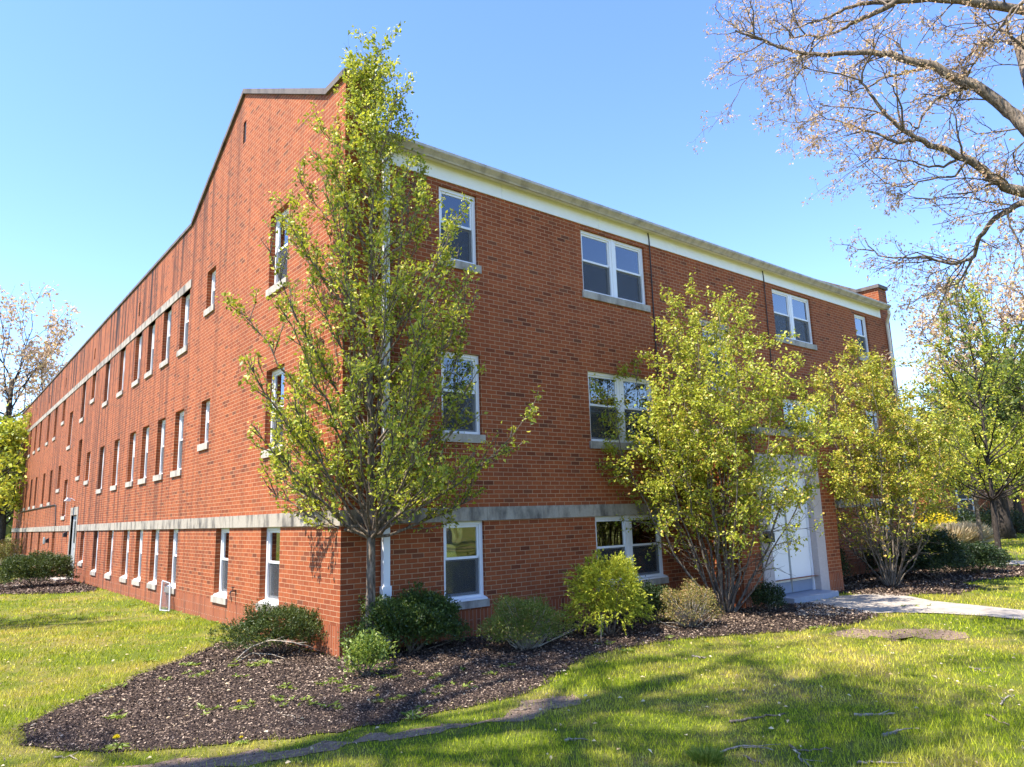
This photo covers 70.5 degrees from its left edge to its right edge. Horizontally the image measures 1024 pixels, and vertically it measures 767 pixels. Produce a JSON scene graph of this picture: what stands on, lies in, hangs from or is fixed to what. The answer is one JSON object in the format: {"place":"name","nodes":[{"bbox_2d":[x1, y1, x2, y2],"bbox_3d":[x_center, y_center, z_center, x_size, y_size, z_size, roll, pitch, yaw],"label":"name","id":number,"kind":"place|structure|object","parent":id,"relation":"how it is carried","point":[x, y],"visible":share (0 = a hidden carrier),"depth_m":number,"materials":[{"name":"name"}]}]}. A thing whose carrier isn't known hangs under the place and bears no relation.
{"place":"outdoors","nodes":[
{"label":"outdoors","id":0,"kind":"place"},
{"bbox_2d":[0,533,1023,766],"bbox_3d":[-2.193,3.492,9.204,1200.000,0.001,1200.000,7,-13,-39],"label":"lawn","id":1,"kind":"structure","parent":0,"point":[768,757],"depth_m":6.65,"materials":[{"name":"green plant"}]},
{"bbox_2d":[5,503,14,537],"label":"woods","id":2,"kind":"object","parent":1,"relation":"on","point":[9,525],"depth_m":113.00,"materials":[{"name":"green plant"}]},
{"bbox_2d":[0,410,20,558],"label":"leafy tree","id":3,"kind":"object","parent":1,"relation":"on","point":[3,523],"visible":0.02,"depth_m":46.76,"materials":[{"name":"green plant"}]},
{"bbox_2d":[0,536,22,564],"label":"brown shrub","id":4,"kind":"object","parent":1,"relation":"on","point":[5,547],"visible":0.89,"depth_m":36.78,"materials":[{"name":"brown plant"}]},
{"bbox_2d":[0,403,31,518],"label":"leafy tree","id":5,"kind":"object","parent":1,"relation":"on","point":[12,438],"visible":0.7,"depth_m":38.87,"materials":[{"name":"green plant"}]},
{"bbox_2d":[0,281,84,519],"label":"budding tree","id":6,"kind":"object","parent":1,"relation":"on","point":[42,369],"visible":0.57,"depth_m":51.30,"materials":[{"name":"brown plant"}]},
{"bbox_2d":[0,577,96,593],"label":"mulch bed","id":7,"kind":"object","parent":1,"relation":"on","point":[45,588],"visible":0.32,"depth_m":21.47,"materials":[{"name":"brown wood"}]},
{"bbox_2d":[0,549,80,586],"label":"yew bush","id":8,"kind":"object","parent":7,"relation":"on","point":[42,564],"visible":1,"depth_m":22.13,"materials":[{"name":"green plant"}]},
{"bbox_2d":[53,751,78,759],"bbox_3d":[-3.376,2.833,5.522,0.234,0.065,0.062,-5,-11,16],"label":"fallen stick","id":9,"kind":"object","parent":1,"relation":"on","point":[61,756],"visible":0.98,"depth_m":5.52,"materials":[{"name":"beige wood"}]},
{"bbox_2d":[159,580,170,611],"bbox_3d":[-7.322,4.475,15.285,0.198,0.572,1.081,3,-11,-26],"label":"loose window screen","id":10,"kind":"object","parent":1,"relation":"on","point":[169,583],"visible":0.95,"depth_m":15.20,"materials":[{"name":"grey metal"}]},
{"bbox_2d":[233,736,250,744],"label":"dandelion","id":11,"kind":"object","parent":1,"relation":"on","point":[241,741],"visible":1,"depth_m":5.75,"materials":[{"name":"green plant"}]},
{"bbox_2d":[79,695,580,766],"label":"bare dirt","id":12,"kind":"structure","parent":1,"relation":"on","point":[201,762],"depth_m":5.70,"materials":[{"name":"soil"}]},
{"bbox_2d":[11,67,914,656],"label":"brick building","id":13,"kind":"structure","parent":1,"relation":"on","point":[143,473],"depth_m":13.19,"materials":[{"name":"brick"}]},
{"bbox_2d":[71,515,76,564],"bbox_3d":[-15.386,5.711,25.495,0.058,2.100,1.196,7,-13,-39],"label":"door","id":14,"kind":"structure","parent":13,"relation":"in","point":[75,517],"depth_m":25.69,"materials":[{"name":"grey metal"}]},
{"bbox_2d":[90,530,98,575],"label":"window","id":15,"kind":"structure","parent":13,"relation":"in","point":[93,572],"depth_m":22.36,"materials":[{"name":"white plastic"}]},
{"bbox_2d":[96,447,104,493],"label":"window","id":16,"kind":"structure","parent":13,"relation":"in","point":[98,491],"depth_m":22.81,"materials":[{"name":"white plastic"}]},
{"bbox_2d":[102,365,109,407],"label":"window","id":17,"kind":"structure","parent":13,"relation":"in","point":[105,403],"depth_m":23.30,"materials":[{"name":"white plastic"}]},
{"bbox_2d":[104,530,113,578],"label":"window","id":18,"kind":"structure","parent":13,"relation":"in","point":[108,575],"depth_m":20.73,"materials":[{"name":"white plastic"}]},
{"bbox_2d":[110,440,119,490],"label":"window","id":19,"kind":"structure","parent":13,"relation":"in","point":[114,487],"depth_m":21.19,"materials":[{"name":"white plastic"}]},
{"bbox_2d":[116,350,125,397],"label":"window","id":20,"kind":"structure","parent":13,"relation":"in","point":[119,393],"depth_m":21.68,"materials":[{"name":"white plastic"}]},
{"bbox_2d":[119,530,131,582],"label":"window","id":21,"kind":"structure","parent":13,"relation":"in","point":[123,579],"depth_m":19.22,"materials":[{"name":"white plastic"}]},
{"bbox_2d":[125,433,135,487],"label":"window","id":22,"kind":"structure","parent":13,"relation":"in","point":[128,484],"depth_m":19.68,"materials":[{"name":"white plastic"}]},
{"bbox_2d":[131,336,141,387],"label":"window","id":23,"kind":"structure","parent":13,"relation":"in","point":[136,382],"depth_m":20.16,"materials":[{"name":"white plastic"}]},
{"bbox_2d":[131,530,142,585],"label":"window","id":24,"kind":"structure","parent":13,"relation":"in","point":[136,581],"depth_m":18.12,"materials":[{"name":"white plastic"}]},
{"bbox_2d":[137,427,148,484],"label":"window","id":25,"kind":"structure","parent":13,"relation":"in","point":[140,481],"depth_m":18.58,"materials":[{"name":"white plastic"}]},
{"bbox_2d":[144,324,154,378],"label":"window","id":26,"kind":"structure","parent":13,"relation":"in","point":[149,373],"depth_m":19.07,"materials":[{"name":"white plastic"}]},
{"bbox_2d":[146,529,158,589],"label":"window","id":27,"kind":"structure","parent":13,"relation":"in","point":[152,584],"depth_m":16.95,"materials":[{"name":"white plastic"}]},
{"bbox_2d":[153,419,165,480],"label":"window","id":28,"kind":"structure","parent":13,"relation":"in","point":[157,477],"depth_m":17.42,"materials":[{"name":"white plastic"}]},
{"bbox_2d":[159,310,171,368],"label":"window","id":29,"kind":"structure","parent":13,"relation":"in","point":[166,361],"depth_m":17.91,"materials":[{"name":"white plastic"}]},
{"bbox_2d":[164,529,177,593],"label":"window","id":30,"kind":"structure","parent":13,"relation":"in","point":[174,561],"depth_m":15.78,"materials":[{"name":"white plastic"}]},
{"bbox_2d":[170,411,183,477],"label":"window","id":31,"kind":"structure","parent":13,"relation":"in","point":[178,472],"depth_m":16.23,"materials":[{"name":"white plastic"}]},
{"bbox_2d":[176,294,189,356],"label":"window","id":32,"kind":"structure","parent":13,"relation":"in","point":[185,348],"depth_m":16.72,"materials":[{"name":"white plastic"}]},
{"bbox_2d":[197,401,209,450],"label":"window","id":33,"kind":"structure","parent":13,"relation":"in","point":[203,446],"depth_m":14.77,"materials":[{"name":"white plastic"}]},
{"bbox_2d":[203,270,215,316],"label":"window","id":34,"kind":"structure","parent":13,"relation":"in","point":[211,308],"depth_m":15.28,"materials":[{"name":"white plastic"}]},
{"bbox_2d":[210,528,228,604],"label":"window","id":35,"kind":"structure","parent":13,"relation":"in","point":[221,597],"depth_m":13.28,"materials":[{"name":"white plastic"}]},
{"bbox_2d":[255,527,279,610],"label":"window","id":36,"kind":"structure","parent":13,"relation":"in","point":[273,533],"depth_m":11.52,"materials":[{"name":"white plastic"}]},
{"bbox_2d":[261,366,284,458],"bbox_3d":[-3.766,0.457,11.753,0.259,1.458,0.868,7,-13,-39],"label":"window","id":37,"kind":"structure","parent":13,"relation":"in","point":[278,380],"depth_m":11.95,"materials":[{"name":"white plastic"}]},
{"bbox_2d":[265,207,288,297],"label":"window","id":38,"kind":"structure","parent":13,"relation":"in","point":[280,239],"depth_m":12.43,"materials":[{"name":"white plastic"}]},
{"bbox_2d":[437,187,481,273],"bbox_3d":[-0.894,-2.442,11.597,0.824,1.330,0.206,7,-13,-39],"label":"window","id":39,"kind":"structure","parent":13,"relation":"in","point":[466,240],"depth_m":11.68,"materials":[{"name":"glass"}]},
{"bbox_2d":[440,351,485,442],"bbox_3d":[-0.800,0.216,11.101,0.824,1.391,0.175,7,-13,-39],"label":"window","id":40,"kind":"structure","parent":13,"relation":"in","point":[472,433],"depth_m":11.17,"materials":[{"name":"white glass"}]},
{"bbox_2d":[443,521,489,609],"bbox_3d":[-0.729,2.663,10.662,0.824,1.246,0.221,7,-13,-39],"label":"window","id":41,"kind":"structure","parent":13,"relation":"in","point":[463,546],"depth_m":10.71,"materials":[{"name":"glass"}]},
{"bbox_2d":[580,230,650,312],"bbox_3d":[1.922,-2.119,13.856,1.849,1.330,0.214,7,-13,-39],"label":"window","id":42,"kind":"structure","parent":13,"relation":"in","point":[606,262],"depth_m":13.83,"materials":[{"name":"glass"}]},
{"bbox_2d":[588,371,659,450],"bbox_3d":[2.018,0.538,13.358,1.849,1.391,0.175,7,-13,-39],"label":"window","id":43,"kind":"structure","parent":13,"relation":"in","point":[627,387],"depth_m":13.30,"materials":[{"name":"glass"}]},
{"bbox_2d":[595,514,668,591],"bbox_3d":[2.090,2.985,12.919,1.849,1.246,0.221,7,-13,-39],"label":"window","id":44,"kind":"structure","parent":13,"relation":"in","point":[610,537],"depth_m":13.05,"materials":[{"name":"glass"}]},
{"bbox_2d":[702,328,733,392],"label":"window","id":45,"kind":"structure","parent":13,"relation":"in","point":[702,328],"depth_m":15.59,"materials":[{"name":"white plastic"}]},
{"bbox_2d":[768,490,792,593],"bbox_3d":[4.991,2.975,13.637,0.730,1.920,0.103,7,-13,-39],"label":"door","id":46,"kind":"structure","parent":13,"relation":"in","point":[782,558],"depth_m":13.68,"materials":[{"name":"white paint"}]},
{"bbox_2d":[772,289,816,349],"bbox_3d":[6.869,-1.554,17.817,1.849,1.330,0.214,7,-13,-39],"label":"window","id":47,"kind":"structure","parent":13,"relation":"in","point":[791,312],"depth_m":17.83,"materials":[{"name":"glass"}]},
{"bbox_2d":[783,490,812,591],"bbox_3d":[5.574,3.041,14.104,0.730,1.920,0.103,7,-13,-39],"label":"door","id":48,"kind":"structure","parent":13,"relation":"in","point":[800,566],"depth_m":14.08,"materials":[{"name":"white paint"}]},
{"bbox_2d":[783,399,820,430],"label":"window","id":49,"kind":"structure","parent":13,"relation":"in","point":[784,401],"depth_m":17.25,"materials":[{"name":"grey glass"}]},
{"bbox_2d":[854,314,871,362],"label":"window","id":50,"kind":"structure","parent":13,"relation":"in","point":[860,325],"depth_m":20.16,"materials":[{"name":"glass"}]},
{"bbox_2d":[866,410,885,461],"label":"window","id":51,"kind":"structure","parent":13,"relation":"in","point":[870,414],"depth_m":19.69,"materials":[{"name":"white plastic"}]},
{"bbox_2d":[0,564,1023,752],"bbox_3d":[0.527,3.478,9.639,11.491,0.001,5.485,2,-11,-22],"label":"mulch bed","id":52,"kind":"object","parent":1,"relation":"on","point":[279,721],"visible":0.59,"depth_m":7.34,"materials":[{"name":"brown wood"}]},
{"bbox_2d":[99,734,130,750],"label":"dandelion","id":53,"kind":"object","parent":52,"relation":"on","point":[110,746],"visible":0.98,"depth_m":5.72,"materials":[{"name":"green plant"}]},
{"bbox_2d":[230,699,246,709],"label":"dandelion","id":54,"kind":"object","parent":52,"relation":"on","point":[235,707],"visible":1,"depth_m":6.82,"materials":[{"name":"green plant"}]},
{"bbox_2d":[238,652,284,660],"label":"dead branch","id":55,"kind":"object","parent":52,"relation":"on","point":[259,654],"visible":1,"depth_m":9.22,"materials":[{"name":"grey wood"}]},
{"bbox_2d":[207,599,327,653],"bbox_3d":[-3.114,3.272,9.758,1.834,0.766,1.376,2,-11,-18],"label":"yew bush","id":56,"kind":"object","parent":52,"relation":"on","point":[299,622],"visible":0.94,"depth_m":9.46,"materials":[{"name":"green plant"}]},
{"bbox_2d":[235,637,321,660],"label":"dead branch","id":57,"kind":"object","parent":52,"relation":"on","point":[277,640],"visible":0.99,"depth_m":9.16,"materials":[{"name":"grey wood"}]},
{"bbox_2d":[337,628,399,677],"bbox_3d":[-1.610,3.023,8.088,0.580,0.561,0.677,-10,-13,38],"label":"shrub","id":58,"kind":"object","parent":52,"relation":"on","point":[363,650],"visible":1,"depth_m":8.02,"materials":[{"name":"green plant"}]},
{"bbox_2d":[214,21,544,654],"bbox_3d":[-1.881,-0.797,10.003,3.861,9.002,4.047,7,-13,-39],"label":"corner tree","id":59,"kind":"object","parent":52,"relation":"on","point":[377,524],"visible":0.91,"depth_m":9.53,"materials":[{"name":"green plant"}]},
{"bbox_2d":[336,576,474,651],"bbox_3d":[-1.350,3.062,9.553,1.990,0.998,1.252,7,-13,-39],"label":"yew bush","id":60,"kind":"object","parent":52,"relation":"on","point":[429,614],"visible":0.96,"depth_m":9.30,"materials":[{"name":"green plant"}]},
{"bbox_2d":[473,592,581,649],"bbox_3d":[0.175,3.128,9.532,1.493,0.765,1.088,7,-13,-39],"label":"spirea shrub","id":61,"kind":"object","parent":52,"relation":"on","point":[508,612],"visible":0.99,"depth_m":9.28,"materials":[{"name":"green plant"}]},
{"bbox_2d":[595,615,603,638],"bbox_3d":[1.198,3.325,9.852,0.142,0.354,0.201,-3,-10,8],"label":"leafy sprout","id":62,"kind":"object","parent":52,"relation":"on","point":[601,630],"visible":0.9,"depth_m":9.83,"materials":[{"name":"green plant"}]},
{"bbox_2d":[558,548,655,634],"bbox_3d":[1.356,2.995,10.402,1.485,1.265,1.409,7,-13,-39],"label":"golden bush","id":63,"kind":"object","parent":52,"relation":"on","point":[608,600],"visible":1,"depth_m":10.27,"materials":[{"name":"green plant"}]},
{"bbox_2d":[622,575,677,622],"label":"dark shrub","id":64,"kind":"object","parent":52,"relation":"on","point":[653,590],"visible":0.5,"depth_m":11.17,"materials":[{"name":"green plant"}]},
{"bbox_2d":[654,576,725,627],"bbox_3d":[2.660,3.277,10.783,1.189,0.767,0.936,7,-13,-39],"label":"spirea shrub","id":65,"kind":"object","parent":52,"relation":"on","point":[687,616],"visible":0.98,"depth_m":10.66,"materials":[{"name":"brown plant"}]},
{"bbox_2d":[588,267,862,612],"bbox_3d":[3.632,0.954,12.689,4.268,6.006,4.578,7,-13,-39],"label":"multi stem tree","id":66,"kind":"object","parent":52,"relation":"on","point":[670,442],"visible":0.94,"depth_m":12.24,"materials":[{"name":"green plant"}]},
{"bbox_2d":[746,580,787,610],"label":"dark shrub","id":67,"kind":"object","parent":52,"relation":"on","point":[769,594],"visible":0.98,"depth_m":12.08,"materials":[{"name":"green plant"}]},
{"bbox_2d":[0,607,1023,766],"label":"leaf litter","id":68,"kind":"object","parent":1,"relation":"on","point":[288,761],"visible":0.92,"depth_m":7.16,"materials":[{"name":"plant"}]},
{"bbox_2d":[98,594,930,719],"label":"weeds","id":69,"kind":"object","parent":1,"relation":"on","point":[335,703],"visible":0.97,"depth_m":7.61,"materials":[{"name":"green plant"}]},
{"bbox_2d":[77,627,952,766],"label":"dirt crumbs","id":70,"kind":"object","parent":1,"relation":"on","point":[542,699],"visible":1,"depth_m":6.40,"materials":[{"name":"brown soil"}]},
{"bbox_2d":[683,744,729,764],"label":"grass tuft","id":71,"kind":"object","parent":1,"relation":"on","point":[709,754],"visible":1,"depth_m":4.99,"materials":[{"name":"green plant"}]},
{"bbox_2d":[722,744,776,751],"bbox_3d":[1.688,2.614,5.213,0.459,0.049,0.127,-1,-10,-5],"label":"fallen stick","id":72,"kind":"object","parent":1,"relation":"on","point":[745,746],"visible":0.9,"depth_m":5.22,"materials":[{"name":"grey wood"}]},
{"bbox_2d":[742,755,762,764],"bbox_3d":[1.662,2.595,4.997,0.031,0.028,0.190,4,-12,-29],"label":"fallen stick","id":73,"kind":"object","parent":1,"relation":"on","point":[749,758],"visible":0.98,"depth_m":4.99,"materials":[{"name":"wood"}]},
{"bbox_2d":[729,713,785,722],"bbox_3d":[2.026,2.763,5.991,0.558,0.030,0.042,2,-11,-20],"label":"fallen stick","id":74,"kind":"object","parent":1,"relation":"on","point":[741,720],"visible":0.98,"depth_m":5.96,"materials":[{"name":"grey wood"}]},
{"bbox_2d":[794,748,816,766],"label":"fallen stick","id":75,"kind":"object","parent":1,"relation":"on","point":[801,760],"visible":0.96,"depth_m":4.97,"materials":[{"name":"grey wood"}]},
{"bbox_2d":[789,744,831,751],"bbox_3d":[2.153,2.619,5.213,0.280,0.028,0.125,-2,-10,0],"label":"fallen stick","id":76,"kind":"object","parent":1,"relation":"on","point":[791,746],"visible":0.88,"depth_m":5.16,"materials":[{"name":"grey wood"}]},
{"bbox_2d":[689,0,1023,360],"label":"budding tree","id":77,"kind":"object","parent":1,"relation":"on","point":[1000,104],"visible":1,"depth_m":8.63,"materials":[{"name":"brown plant"}]},
{"bbox_2d":[854,710,894,716],"bbox_3d":[2.993,2.729,5.986,0.335,0.042,0.054,-1,-10,-4],"label":"fallen stick","id":78,"kind":"object","parent":1,"relation":"on","point":[867,714],"visible":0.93,"depth_m":5.98,"materials":[{"name":"grey wood"}]},
{"bbox_2d":[857,760,901,763],"bbox_3d":[2.474,2.537,4.851,0.314,0.028,0.056,-5,-11,15],"label":"fallen stick","id":79,"kind":"object","parent":1,"relation":"on","point":[859,761],"visible":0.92,"depth_m":4.86,"materials":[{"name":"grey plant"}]},
{"bbox_2d":[881,728,912,736],"bbox_3d":[2.904,2.643,5.505,0.277,0.044,0.090,2,-11,-18],"label":"fallen stick","id":80,"kind":"object","parent":1,"relation":"on","point":[891,732],"visible":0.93,"depth_m":5.47,"materials":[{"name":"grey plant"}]},
{"bbox_2d":[829,628,969,640],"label":"bare dirt","id":81,"kind":"structure","parent":1,"relation":"on","point":[914,634],"depth_m":9.63,"materials":[{"name":"soil"}]},
{"bbox_2d":[898,379,945,417],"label":"leafy tree","id":82,"kind":"object","parent":1,"relation":"on","point":[928,390],"visible":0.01,"depth_m":51.82,"materials":[{"name":"green plant"}]},
{"bbox_2d":[840,565,1023,595],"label":"mulch bed","id":83,"kind":"object","parent":1,"relation":"on","point":[928,583],"visible":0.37,"depth_m":15.24,"materials":[{"name":"brown wood"}]},
{"bbox_2d":[839,545,855,579],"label":"dark shrub","id":84,"kind":"object","parent":83,"relation":"on","point":[845,566],"visible":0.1,"depth_m":15.53,"materials":[{"name":"green plant"}]},
{"bbox_2d":[783,335,976,586],"bbox_3d":[8.000,1.626,15.621,4.023,5.475,4.447,-1,-10,-5],"label":"multi stem tree","id":85,"kind":"object","parent":83,"relation":"on","point":[867,474],"visible":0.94,"depth_m":15.26,"materials":[{"name":"green plant"}]},
{"bbox_2d":[860,532,925,574],"bbox_3d":[9.260,4.115,17.395,2.117,1.075,1.492,7,-13,-39],"label":"dark hedge","id":86,"kind":"object","parent":83,"relation":"on","point":[871,562],"visible":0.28,"depth_m":17.14,"materials":[{"name":"green plant"}]},
{"bbox_2d":[897,527,977,577],"bbox_3d":[9.723,3.872,16.659,2.124,1.261,1.548,7,-13,-39],"label":"dark hedge","id":87,"kind":"object","parent":83,"relation":"on","point":[948,551],"visible":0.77,"depth_m":16.24,"materials":[{"name":"green plant"}]},
{"bbox_2d":[948,538,1013,572],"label":"dark hedge","id":88,"kind":"object","parent":83,"relation":"on","point":[987,554],"visible":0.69,"depth_m":17.13,"materials":[{"name":"green plant"}]},
{"bbox_2d":[916,512,959,529],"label":"forsythia bush","id":89,"kind":"object","parent":1,"relation":"on","point":[939,521],"visible":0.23,"depth_m":30.22,"materials":[{"name":"yellow plant"}]},
{"bbox_2d":[926,520,984,544],"bbox_3d":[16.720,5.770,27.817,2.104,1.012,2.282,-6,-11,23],"label":"ornamental grass","id":90,"kind":"object","parent":1,"relation":"on","point":[960,532],"depth_m":27.37,"materials":[{"name":"plant"}]},
{"bbox_2d":[901,242,1023,533],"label":"pale tree","id":91,"kind":"object","parent":1,"relation":"on","point":[1015,317],"visible":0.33,"depth_m":38.45,"materials":[{"name":"brown plant"}]},
{"bbox_2d":[942,507,984,524],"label":"foundation shrub","id":92,"kind":"object","parent":1,"relation":"on","point":[966,517],"visible":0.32,"depth_m":34.09,"materials":[{"name":"green plant"}]},
{"bbox_2d":[904,268,1023,565],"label":"upright tree","id":93,"kind":"object","parent":1,"relation":"on","point":[1014,474],"visible":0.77,"depth_m":19.69,"materials":[{"name":"green plant"}]},
{"bbox_2d":[905,417,1023,522],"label":"brick house","id":94,"kind":"structure","parent":1,"relation":"on","point":[964,498],"depth_m":38.33,"materials":[{"name":"brick"}]},
{"bbox_2d":[955,482,974,516],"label":"window","id":95,"kind":"structure","parent":94,"relation":"in","point":[962,496],"depth_m":38.22,"materials":[{"name":"white plastic"}]},
{"bbox_2d":[908,405,1023,542],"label":"leafy tree","id":96,"kind":"object","parent":1,"relation":"on","point":[1003,462],"visible":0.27,"depth_m":27.32,"materials":[{"name":"green plant"}]},
{"bbox_2d":[911,346,1023,538],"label":"leafy tree","id":97,"kind":"object","parent":1,"relation":"on","point":[1006,528],"visible":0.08,"depth_m":32.64,"materials":[{"name":"green plant"}]},
{"bbox_2d":[947,319,1023,468],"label":"leafy tree","id":98,"kind":"object","parent":1,"relation":"on","point":[1011,408],"visible":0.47,"depth_m":29.64,"materials":[{"name":"green plant"}]},
{"bbox_2d":[959,503,1015,529],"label":"foundation shrub","id":99,"kind":"object","parent":1,"relation":"on","point":[982,514],"visible":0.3,"depth_m":34.44,"materials":[{"name":"green plant"}]},
{"bbox_2d":[983,503,1023,530],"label":"foundation shrub","id":100,"kind":"object","parent":1,"relation":"on","point":[1015,517],"visible":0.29,"depth_m":35.59,"materials":[{"name":"green plant"}]},
{"bbox_2d":[0,0,1023,518],"label":"sky","id":101,"kind":"structure","parent":0,"point":[116,115],"materials":[{"name":"blue"}]},
{"bbox_2d":[797,592,1023,618],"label":"path","id":102,"kind":"structure","parent":0,"point":[873,602],"depth_m":12.14,"materials":[{"name":"concrete"}]},
{"bbox_2d":[957,522,1000,544],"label":"ornamental grass","id":103,"kind":"object","parent":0,"point":[987,535],"depth_m":27.69,"materials":[{"name":"plant"}]},
{"bbox_2d":[1007,561,1023,564],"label":"sidewalk","id":104,"kind":"structure","parent":0,"point":[1020,562],"depth_m":19.85,"materials":[{"name":"concrete"}]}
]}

